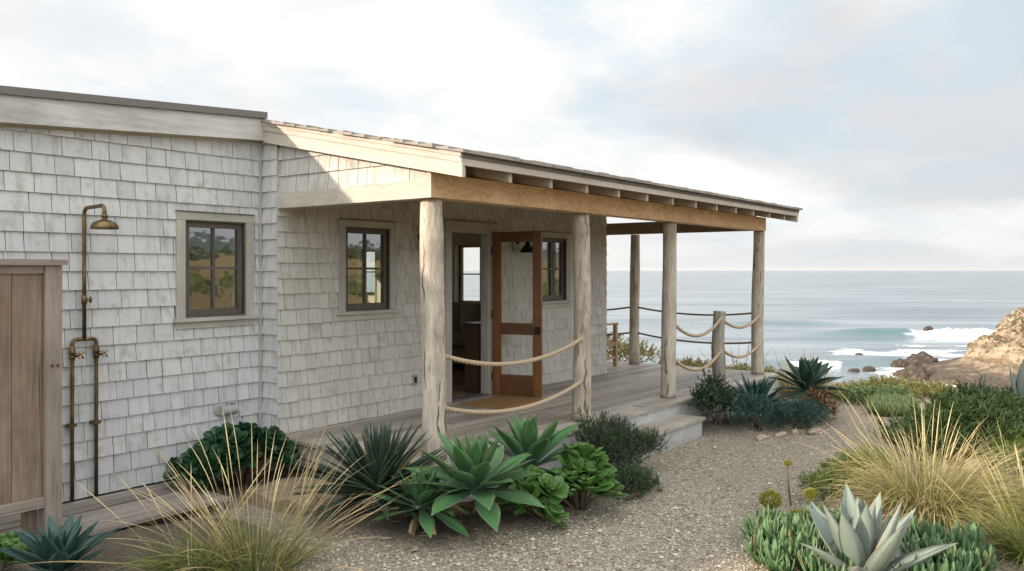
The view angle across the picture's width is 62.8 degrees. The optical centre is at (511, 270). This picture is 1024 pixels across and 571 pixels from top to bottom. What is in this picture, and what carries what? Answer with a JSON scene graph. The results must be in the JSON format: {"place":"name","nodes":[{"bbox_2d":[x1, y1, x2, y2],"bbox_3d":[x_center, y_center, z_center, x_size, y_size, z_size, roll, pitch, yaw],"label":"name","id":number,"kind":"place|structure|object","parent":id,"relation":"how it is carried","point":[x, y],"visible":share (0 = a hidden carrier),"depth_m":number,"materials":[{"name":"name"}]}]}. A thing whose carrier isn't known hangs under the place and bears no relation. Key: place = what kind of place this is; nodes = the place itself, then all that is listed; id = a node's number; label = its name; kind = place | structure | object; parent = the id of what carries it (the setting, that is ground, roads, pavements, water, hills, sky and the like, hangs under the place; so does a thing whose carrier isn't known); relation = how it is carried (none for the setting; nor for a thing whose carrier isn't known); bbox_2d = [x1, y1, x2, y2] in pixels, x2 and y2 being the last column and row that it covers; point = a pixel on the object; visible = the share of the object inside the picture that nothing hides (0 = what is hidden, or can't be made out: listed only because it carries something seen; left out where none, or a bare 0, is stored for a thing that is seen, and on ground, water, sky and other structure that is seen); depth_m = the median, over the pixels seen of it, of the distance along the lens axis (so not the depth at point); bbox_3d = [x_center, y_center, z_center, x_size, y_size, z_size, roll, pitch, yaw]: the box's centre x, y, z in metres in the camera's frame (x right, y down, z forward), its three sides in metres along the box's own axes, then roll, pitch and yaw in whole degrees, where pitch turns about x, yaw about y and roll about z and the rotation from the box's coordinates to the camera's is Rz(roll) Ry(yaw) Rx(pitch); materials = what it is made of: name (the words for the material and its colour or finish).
{"place":"outdoors","nodes":[
{"label":"outdoors","id":0,"kind":"place"},
{"bbox_2d":[452,302,461,330],"bbox_3d":[-1.044,0.770,13.864,0.600,0.500,0.240,0,0,29],"label":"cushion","id":1,"kind":"object","parent":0,"point":[456,306],"visible":0.24,"depth_m":13.69,"materials":[{"name":"brown fabric"}]},
{"bbox_2d":[460,302,480,330],"bbox_3d":[-0.654,0.770,13.503,0.240,0.500,0.600,0,0,-34],"label":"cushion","id":2,"kind":"object","parent":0,"point":[470,312],"visible":0.61,"depth_m":13.35,"materials":[{"name":"brown fabric"}]},
{"bbox_2d":[0,381,1023,570],"bbox_3d":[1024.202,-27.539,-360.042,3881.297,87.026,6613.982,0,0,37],"label":"ground","id":3,"kind":"structure","parent":0,"point":[401,539],"depth_m":6.38,"materials":[{"name":"beige gravel"}]},
{"bbox_2d":[0,531,30,570],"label":"aeonium","id":4,"kind":"object","parent":3,"relation":"on","point":[11,539],"visible":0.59,"depth_m":5.29,"materials":[{"name":"green plant"}]},
{"bbox_2d":[0,259,67,553],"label":"shower screen","id":5,"kind":"object","parent":3,"relation":"on","point":[31,398],"visible":0.96,"depth_m":5.63,"materials":[{"name":"brown wood"}]},
{"bbox_2d":[0,511,122,570],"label":"agave","id":6,"kind":"object","parent":3,"relation":"on","point":[68,544],"visible":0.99,"depth_m":5.08,"materials":[{"name":"green plant"}]},
{"bbox_2d":[0,482,230,548],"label":"shower platform","id":7,"kind":"structure","parent":3,"relation":"on","point":[127,507],"depth_m":6.52,"materials":[{"name":"grey wood"}]},
{"bbox_2d":[20,459,280,570],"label":"grass clump","id":8,"kind":"object","parent":3,"relation":"on","point":[161,566],"visible":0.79,"depth_m":5.30,"materials":[{"name":"plant"}]},
{"bbox_2d":[163,421,300,491],"bbox_3d":[-2.442,1.624,7.394,0.908,0.594,1.234,0,0,37],"label":"aeonium","id":9,"kind":"object","parent":3,"relation":"on","point":[214,438],"visible":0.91,"depth_m":7.19,"materials":[{"name":"green plant"}]},
{"bbox_2d":[86,406,416,570],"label":"grass clump","id":10,"kind":"object","parent":3,"relation":"on","point":[287,554],"visible":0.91,"depth_m":5.46,"materials":[{"name":"plant"}]},
{"bbox_2d":[244,476,346,516],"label":"stone slab","id":11,"kind":"structure","parent":3,"relation":"on","point":[259,493],"depth_m":6.83,"materials":[{"name":"stone"}]},
{"bbox_2d":[289,421,457,527],"bbox_3d":[-1.022,1.486,6.446,1.416,0.675,1.377,0,0,37],"label":"spiky agave","id":12,"kind":"object","parent":3,"relation":"on","point":[385,457],"visible":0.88,"depth_m":6.31,"materials":[{"name":"green plant"}]},
{"bbox_2d":[0,85,802,519],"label":"beach house","id":13,"kind":"structure","parent":3,"relation":"on","point":[226,261],"depth_m":7.84,"materials":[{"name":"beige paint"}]},
{"bbox_2d":[65,204,118,501],"bbox_3d":[-3.264,0.655,6.611,0.483,2.350,0.290,0,0,37],"label":"outdoor shower","id":14,"kind":"object","parent":13,"relation":"attached to","point":[104,223],"visible":1,"depth_m":6.69,"materials":[{"name":"gold metal"}]},
{"bbox_2d":[173,210,257,328],"bbox_3d":[-2.742,-0.006,7.723,0.142,1.052,0.850,0,0,37],"label":"window","id":15,"kind":"structure","parent":13,"relation":"in","point":[186,318],"depth_m":7.72,"materials":[{"name":"beige wood"}]},
{"bbox_2d":[214,403,238,415],"bbox_3d":[-2.632,1.285,7.740,0.106,0.116,0.218,0,0,37],"label":"wall vent","id":16,"kind":"object","parent":13,"relation":"attached to","point":[219,409],"depth_m":7.71,"materials":[{"name":"grey metal"}]},
{"bbox_2d":[336,218,399,320],"bbox_3d":[-1.548,-0.006,8.906,0.142,1.052,0.860,0,0,37],"label":"window","id":17,"kind":"structure","parent":13,"relation":"in","point":[364,311],"depth_m":8.92,"materials":[{"name":"beige wood"}]},
{"bbox_2d":[361,249,374,294],"bbox_3d":[-2.653,0.035,15.860,0.506,0.898,0.098,0,0,37],"label":"window","id":18,"kind":"structure","parent":13,"relation":"in","point":[368,250],"depth_m":15.97,"materials":[{"name":"glass"}]},
{"bbox_2d":[412,374,417,384],"bbox_3d":[-1.093,1.232,9.445,0.026,0.115,0.070,0,0,37],"label":"wall socket","id":19,"kind":"object","parent":13,"relation":"attached to","point":[415,379],"depth_m":9.43,"materials":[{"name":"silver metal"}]},
{"bbox_2d":[415,229,419,249],"bbox_3d":[-0.935,-0.341,9.432,0.318,0.258,0.216,0,0,37],"label":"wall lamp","id":20,"kind":"object","parent":13,"relation":"attached to","point":[417,239],"visible":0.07,"depth_m":9.46,"materials":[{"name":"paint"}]},
{"bbox_2d":[452,330,463,363],"bbox_3d":[-1.169,1.045,13.865,2.600,0.850,0.950,0,0,37],"label":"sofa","id":21,"kind":"object","parent":13,"relation":"on","point":[457,343],"visible":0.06,"depth_m":13.12,"materials":[{"name":"brown fabric"}]},
{"bbox_2d":[459,244,480,304],"bbox_3d":[-0.524,0.070,14.233,0.946,1.048,0.098,0,0,37],"label":"window","id":22,"kind":"structure","parent":13,"relation":"in","point":[461,251],"depth_m":14.46,"materials":[{"name":"glass"}]},
{"bbox_2d":[462,321,480,392],"bbox_3d":[-0.298,1.125,11.103,0.280,0.890,0.780,0,0,37],"label":"cabinet","id":23,"kind":"object","parent":13,"relation":"on","point":[472,351],"visible":0.36,"depth_m":10.80,"materials":[{"name":"brown wood"}]},
{"bbox_2d":[445,337,583,366],"bbox_3d":[0.067,0.788,7.867,0.044,0.201,2.152,0,0,38],"label":"rope","id":24,"kind":"object","parent":13,"relation":"attached to","point":[503,364],"visible":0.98,"depth_m":7.77,"materials":[{"name":"beige fabric"}]},
{"bbox_2d":[447,380,582,414],"bbox_3d":[0.067,1.226,7.867,0.044,0.192,2.152,0,0,38],"label":"rope","id":25,"kind":"object","parent":13,"relation":"attached to","point":[510,410],"visible":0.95,"depth_m":7.78,"materials":[{"name":"beige fabric"}]},
{"bbox_2d":[491,231,542,397],"bbox_3d":[0.043,0.538,10.368,0.679,2.040,0.111,0,0,25],"label":"door","id":26,"kind":"structure","parent":13,"relation":"in","point":[502,384],"depth_m":10.37,"materials":[{"name":"brown wood"}]},
{"bbox_2d":[512,242,532,252],"bbox_3d":[0.161,-0.361,10.866,0.318,0.258,0.216,0,0,37],"label":"wall lamp","id":27,"kind":"object","parent":13,"relation":"attached to","point":[527,247],"visible":0.48,"depth_m":10.82,"materials":[{"name":"metal"}]},
{"bbox_2d":[543,231,572,308],"bbox_3d":[0.553,-0.006,11.655,0.142,1.052,0.860,0,0,37],"label":"window","id":28,"kind":"structure","parent":13,"relation":"in","point":[561,300],"depth_m":11.85,"materials":[{"name":"beige wood"}]},
{"bbox_2d":[607,306,629,310],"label":"rope","id":29,"kind":"object","parent":13,"relation":"attached to","point":[618,308],"visible":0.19,"depth_m":14.28,"materials":[{"name":"grey fabric"}]},
{"bbox_2d":[638,332,750,343],"bbox_3d":[2.905,1.100,13.425,2.035,0.126,0.032,0,0,39],"label":"rope","id":30,"kind":"object","parent":13,"relation":"attached to","point":[697,341],"visible":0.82,"depth_m":13.37,"materials":[{"name":"grey fabric"}]},
{"bbox_2d":[638,307,750,315],"bbox_3d":[2.905,0.664,13.425,2.035,0.114,0.032,0,0,39],"label":"rope","id":31,"kind":"object","parent":13,"relation":"attached to","point":[695,314],"visible":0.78,"depth_m":13.37,"materials":[{"name":"grey fabric"}]},
{"bbox_2d":[381,534,441,539],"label":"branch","id":32,"kind":"object","parent":3,"relation":"on","point":[384,538],"visible":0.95,"depth_m":5.94,"materials":[{"name":"wood"}]},
{"bbox_2d":[368,465,473,537],"bbox_3d":[-0.642,1.707,6.138,0.857,0.610,0.778,0,0,37],"label":"agave","id":33,"kind":"object","parent":3,"relation":"on","point":[421,496],"visible":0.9,"depth_m":6.05,"materials":[{"name":"green plant"}]},
{"bbox_2d":[396,430,544,530],"bbox_3d":[-0.311,1.550,6.206,1.138,0.768,1.099,0,0,37],"label":"agave","id":34,"kind":"object","parent":3,"relation":"on","point":[480,466],"visible":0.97,"depth_m":6.03,"materials":[{"name":"green plant"}]},
{"bbox_2d":[469,413,587,482],"bbox_3d":[0.155,1.594,6.910,1.127,0.867,1.078,0,0,37],"label":"agave","id":35,"kind":"object","parent":3,"relation":"on","point":[523,438],"visible":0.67,"depth_m":6.78,"materials":[{"name":"green plant"}]},
{"bbox_2d":[282,360,778,502],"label":"porch deck","id":36,"kind":"structure","parent":3,"relation":"on","point":[632,392],"depth_m":9.41,"materials":[{"name":"grey wood"}]},
{"bbox_2d":[460,395,542,409],"bbox_3d":[-0.094,1.560,9.953,0.640,0.017,0.860,0,0,37],"label":"doormat","id":37,"kind":"object","parent":36,"relation":"on","point":[499,402],"visible":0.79,"depth_m":9.85,"materials":[{"name":"brown wicker"}]},
{"bbox_2d":[606,323,618,365],"bbox_3d":[1.010,1.140,13.949,1.370,0.860,0.670,0,0,37],"label":"bench","id":38,"kind":"object","parent":36,"relation":"on","point":[614,344],"visible":0.16,"depth_m":13.76,"materials":[{"name":"brown wood"}]},
{"bbox_2d":[711,311,726,384],"bbox_3d":[2.859,1.068,11.584,0.197,1.015,0.205,0,0,37],"label":"rope post","id":39,"kind":"object","parent":36,"relation":"on","point":[717,345],"visible":0.88,"depth_m":11.51,"materials":[{"name":"grey wood"}]},
{"bbox_2d":[676,350,721,371],"bbox_3d":[2.435,1.196,10.965,0.044,0.247,1.401,0,0,39],"label":"rope","id":40,"kind":"object","parent":39,"relation":"attached to","point":[702,367],"visible":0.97,"depth_m":11.00,"materials":[{"name":"beige fabric"}]},
{"bbox_2d":[676,317,721,336],"bbox_3d":[2.435,0.754,10.965,0.044,0.245,1.401,0,0,39],"label":"rope","id":41,"kind":"object","parent":39,"relation":"attached to","point":[701,334],"visible":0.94,"depth_m":10.98,"materials":[{"name":"beige fabric"}]},
{"bbox_2d":[725,341,761,357],"bbox_3d":[3.338,1.164,12.138,0.044,0.211,1.359,0,0,39],"label":"rope","id":42,"kind":"object","parent":39,"relation":"attached to","point":[746,354],"visible":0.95,"depth_m":12.18,"materials":[{"name":"beige fabric"}]},
{"bbox_2d":[725,312,761,328],"bbox_3d":[3.338,0.737,12.138,0.044,0.216,1.359,0,0,39],"label":"rope","id":43,"kind":"object","parent":39,"relation":"attached to","point":[746,325],"visible":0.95,"depth_m":12.17,"materials":[{"name":"beige fabric"}]},
{"bbox_2d":[494,464,575,526],"bbox_3d":[0.210,1.700,6.416,0.666,0.408,0.751,0,0,37],"label":"aeonium","id":44,"kind":"object","parent":3,"relation":"on","point":[553,488],"visible":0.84,"depth_m":6.26,"materials":[{"name":"green plant"}]},
{"bbox_2d":[541,441,629,510],"bbox_3d":[0.540,1.633,6.688,0.755,0.562,0.781,0,0,37],"label":"aeonium","id":45,"kind":"object","parent":3,"relation":"on","point":[586,468],"visible":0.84,"depth_m":6.58,"materials":[{"name":"green plant"}]},
{"bbox_2d":[569,404,671,469],"bbox_3d":[1.020,1.574,7.968,0.682,0.692,1.274,0,0,37],"label":"rosemary bush","id":46,"kind":"object","parent":3,"relation":"on","point":[626,445],"visible":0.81,"depth_m":7.80,"materials":[{"name":"green plant"}]},
{"bbox_2d":[595,459,668,500],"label":"rosemary bush","id":47,"kind":"object","parent":3,"relation":"on","point":[637,479],"visible":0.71,"depth_m":7.13,"materials":[{"name":"green plant"}]},
{"bbox_2d":[606,328,660,363],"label":"coastal shrub","id":48,"kind":"object","parent":3,"relation":"on","point":[624,350],"visible":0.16,"depth_m":15.96,"materials":[{"name":"green plant"}]},
{"bbox_2d":[382,426,909,570],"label":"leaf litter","id":49,"kind":"object","parent":3,"relation":"on","point":[508,521],"visible":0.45,"depth_m":6.25,"materials":[{"name":"brown plant"}]},
{"bbox_2d":[655,472,662,490],"bbox_3d":[1.304,1.866,7.401,0.049,0.143,0.157,0,0,-2],"label":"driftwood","id":50,"kind":"object","parent":3,"relation":"on","point":[660,485],"visible":0.85,"depth_m":7.38,"materials":[{"name":"grey wood"}]},
{"bbox_2d":[619,414,705,463],"bbox_3d":[1.579,1.889,9.250,0.358,0.322,1.855,0,0,37],"label":"step","id":51,"kind":"object","parent":3,"relation":"on","point":[683,428],"visible":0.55,"depth_m":9.46,"materials":[{"name":"grey wood"}]},
{"bbox_2d":[687,368,741,425],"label":"leafy shrub","id":52,"kind":"object","parent":3,"relation":"on","point":[720,398],"visible":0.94,"depth_m":10.21,"materials":[{"name":"green plant"}]},
{"bbox_2d":[676,355,783,384],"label":"coastal shrub","id":53,"kind":"object","parent":3,"relation":"on","point":[690,362],"visible":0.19,"depth_m":14.51,"materials":[{"name":"green plant"}]},
{"bbox_2d":[696,335,772,370],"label":"grass clump","id":54,"kind":"object","parent":3,"relation":"on","point":[733,358],"visible":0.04,"depth_m":14.24,"materials":[{"name":"plant"}]},
{"bbox_2d":[703,372,801,419],"bbox_3d":[3.114,1.580,10.610,1.252,0.577,1.284,0,0,37],"label":"agave","id":55,"kind":"object","parent":3,"relation":"on","point":[760,386],"visible":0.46,"depth_m":10.55,"materials":[{"name":"green plant"}]},
{"bbox_2d":[722,387,789,431],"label":"blue shrub","id":56,"kind":"object","parent":3,"relation":"on","point":[754,409],"visible":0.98,"depth_m":10.10,"materials":[{"name":"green plant"}]},
{"bbox_2d":[754,434,767,440],"bbox_3d":[2.893,1.936,9.749,0.120,0.048,0.314,0,0,37],"label":"edging stone","id":57,"kind":"object","parent":3,"relation":"on","point":[759,437],"visible":1,"depth_m":9.68,"materials":[{"name":"beige stone"}]},
{"bbox_2d":[758,489,782,509],"bbox_3d":[2.079,1.876,6.740,0.200,0.240,0.199,0,0,37],"label":"flower head","id":58,"kind":"object","parent":3,"relation":"on","point":[776,499],"visible":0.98,"depth_m":6.71},
{"bbox_2d":[774,431,786,436],"bbox_3d":[3.182,1.938,9.925,0.117,0.049,0.309,0,0,37],"label":"edging stone","id":59,"kind":"object","parent":3,"relation":"on","point":[782,434],"visible":0.99,"depth_m":9.87,"materials":[{"name":"beige stone"}]},
{"bbox_2d":[738,505,833,570],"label":"finger succulent","id":60,"kind":"object","parent":3,"relation":"on","point":[775,539],"visible":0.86,"depth_m":5.61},
{"bbox_2d":[783,459,791,505],"bbox_3d":[2.300,1.781,6.990,0.072,0.412,0.074,0,0,37],"label":"flower head","id":61,"kind":"object","parent":3,"relation":"on","point":[786,463],"visible":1,"depth_m":7.00},
{"bbox_2d":[791,429,798,434],"bbox_3d":[3.385,1.931,10.024,0.098,0.071,0.142,0,0,37],"label":"edging stone","id":62,"kind":"object","parent":3,"relation":"on","point":[795,432],"visible":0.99,"depth_m":9.99,"materials":[{"name":"beige stone"}]},
{"bbox_2d":[792,509,803,514],"bbox_3d":[2.228,1.925,6.542,0.114,0.130,0.116,0,0,37],"label":"flower head","id":63,"kind":"object","parent":3,"relation":"on","point":[795,510],"visible":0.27,"depth_m":6.53},
{"bbox_2d":[766,391,837,430],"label":"blue shrub","id":64,"kind":"object","parent":3,"relation":"on","point":[797,411],"visible":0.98,"depth_m":10.27,"materials":[{"name":"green plant"}]},
{"bbox_2d":[764,344,841,398],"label":"grass clump","id":65,"kind":"object","parent":3,"relation":"on","point":[782,383],"visible":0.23,"depth_m":13.04,"materials":[{"name":"plant"}]},
{"bbox_2d":[769,356,849,415],"bbox_3d":[3.867,1.526,11.005,1.035,0.810,0.977,0,0,4],"label":"agave","id":66,"kind":"object","parent":3,"relation":"on","point":[805,374],"visible":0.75,"depth_m":10.91,"materials":[{"name":"green plant"}]},
{"bbox_2d":[803,487,818,501],"bbox_3d":[2.393,1.862,6.725,0.131,0.244,0.125,0,0,37],"label":"flower head","id":67,"kind":"object","parent":3,"relation":"on","point":[814,492],"visible":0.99,"depth_m":6.71},
{"bbox_2d":[783,501,840,523],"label":"finger succulent","id":68,"kind":"object","parent":3,"relation":"on","point":[835,513],"visible":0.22,"depth_m":6.40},
{"bbox_2d":[807,428,821,434],"bbox_3d":[3.662,1.937,10.142,0.134,0.054,0.361,0,0,37],"label":"edging stone","id":69,"kind":"object","parent":3,"relation":"on","point":[815,431],"visible":0.94,"depth_m":10.08,"materials":[{"name":"beige stone"}]},
{"bbox_2d":[802,384,840,414],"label":"dried plant","id":70,"kind":"object","parent":3,"relation":"on","point":[822,395],"visible":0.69,"depth_m":10.68,"materials":[{"name":"brown plant"}]},
{"bbox_2d":[800,544,889,570],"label":"finger succulent","id":71,"kind":"object","parent":3,"relation":"on","point":[814,563],"visible":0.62,"depth_m":5.18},
{"bbox_2d":[796,440,895,506],"bbox_3d":[3.051,1.796,7.482,0.723,0.414,1.868,0,0,37],"label":"feathery groundcover","id":72,"kind":"object","parent":3,"relation":"on","point":[813,477],"visible":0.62,"depth_m":7.21,"materials":[{"name":"green plant"}]},
{"bbox_2d":[838,382,917,404],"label":"coastal shrub","id":73,"kind":"object","parent":3,"relation":"on","point":[858,391],"visible":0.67,"depth_m":12.22,"materials":[{"name":"green plant"}]},
{"bbox_2d":[800,483,956,570],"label":"agave","id":74,"kind":"object","parent":3,"relation":"on","point":[860,535],"visible":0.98,"depth_m":5.07,"materials":[{"name":"green plant"}]},
{"bbox_2d":[863,392,921,416],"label":"finger succulent","id":75,"kind":"object","parent":3,"relation":"on","point":[885,404],"visible":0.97,"depth_m":11.31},
{"bbox_2d":[828,371,959,401],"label":"coastal shrub","id":76,"kind":"object","parent":3,"relation":"on","point":[921,387],"visible":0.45,"depth_m":12.90,"materials":[{"name":"green plant"}]},
{"bbox_2d":[882,421,912,444],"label":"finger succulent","id":77,"kind":"object","parent":3,"relation":"on","point":[895,430],"visible":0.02,"depth_m":9.53,"materials":[{"name":"green plant"}]},
{"bbox_2d":[796,389,1023,559],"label":"grass clump","id":78,"kind":"object","parent":3,"relation":"on","point":[926,502],"visible":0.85,"depth_m":6.47,"materials":[{"name":"yellow plant"}]},
{"bbox_2d":[871,375,1023,464],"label":"juniper shrub","id":79,"kind":"object","parent":3,"relation":"on","point":[977,405],"visible":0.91,"depth_m":8.82,"materials":[{"name":"green plant"}]},
{"bbox_2d":[891,514,1003,570],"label":"finger succulent","id":80,"kind":"object","parent":3,"relation":"on","point":[967,551],"visible":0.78,"depth_m":5.35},
{"bbox_2d":[903,417,1023,530],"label":"grass clump","id":81,"kind":"object","parent":3,"relation":"on","point":[1009,486],"visible":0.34,"depth_m":6.79,"materials":[{"name":"yellow plant"}]},
{"bbox_2d":[927,449,1023,570],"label":"grass clump","id":82,"kind":"object","parent":3,"relation":"on","point":[1011,543],"visible":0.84,"depth_m":5.71,"materials":[{"name":"beige plant"}]},
{"bbox_2d":[964,458,987,473],"bbox_3d":[4.361,1.834,7.869,0.220,0.118,0.299,0,0,37],"label":"stone","id":83,"kind":"object","parent":3,"relation":"on","point":[973,465],"visible":0.2,"depth_m":7.82,"materials":[{"name":"beige stone"}]},
{"bbox_2d":[983,372,993,388],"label":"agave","id":84,"kind":"object","parent":3,"relation":"on","point":[984,380],"visible":0.3,"depth_m":10.96,"materials":[{"name":"plant"}]},
{"bbox_2d":[976,428,1023,479],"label":"feathery groundcover","id":85,"kind":"object","parent":3,"relation":"on","point":[1019,446],"visible":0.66,"depth_m":7.77,"materials":[{"name":"green plant"}]},
{"bbox_2d":[1009,358,1023,399],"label":"agave","id":86,"kind":"object","parent":3,"relation":"on","point":[1017,382],"visible":0.45,"depth_m":10.53,"materials":[{"name":"green plant"}]},
{"bbox_2d":[0,0,1023,270],"label":"sky","id":87,"kind":"structure","parent":0,"point":[895,127],"materials":[{"name":"white"}]},
{"bbox_2d":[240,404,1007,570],"bbox_3d":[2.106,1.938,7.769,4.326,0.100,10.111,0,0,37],"label":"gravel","id":88,"kind":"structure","parent":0,"point":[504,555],"depth_m":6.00,"materials":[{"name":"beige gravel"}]},
{"bbox_2d":[367,271,1023,386],"bbox_3d":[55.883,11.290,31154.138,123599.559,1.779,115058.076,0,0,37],"label":"sea","id":89,"kind":"structure","parent":0,"point":[880,320],"depth_m":248.19,"materials":[{"name":"liquid"}]},
{"bbox_2d":[847,368,859,372],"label":"rock","id":90,"kind":"object","parent":89,"relation":"in","point":[855,370],"visible":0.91,"depth_m":98.62,"materials":[{"name":"stone"}]},
{"bbox_2d":[862,366,875,371],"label":"rock","id":91,"kind":"object","parent":89,"relation":"in","point":[869,368],"visible":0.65,"depth_m":99.44,"materials":[{"name":"brown stone"}]},
{"bbox_2d":[891,359,907,367],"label":"rock","id":92,"kind":"object","parent":89,"relation":"in","point":[900,363],"visible":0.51,"depth_m":102.34,"materials":[{"name":"brown stone"}]},
{"bbox_2d":[903,362,929,380],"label":"rock","id":93,"kind":"object","parent":89,"relation":"in","point":[916,371],"visible":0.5,"depth_m":91.79,"materials":[{"name":"beige stone"}]},
{"bbox_2d":[903,351,937,365],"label":"rock","id":94,"kind":"object","parent":89,"relation":"in","point":[922,358],"visible":0.44,"depth_m":104.72,"materials":[{"name":"brown stone"}]},
{"bbox_2d":[923,326,932,330],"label":"rock","id":95,"kind":"object","parent":89,"relation":"in","point":[927,328],"visible":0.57,"depth_m":167.34,"materials":[{"name":"brown stone"}]},
{"bbox_2d":[892,307,1023,392],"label":"headland","id":96,"kind":"structure","parent":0,"point":[998,351],"depth_m":91.62,"materials":[{"name":"beige stone"}]}
]}

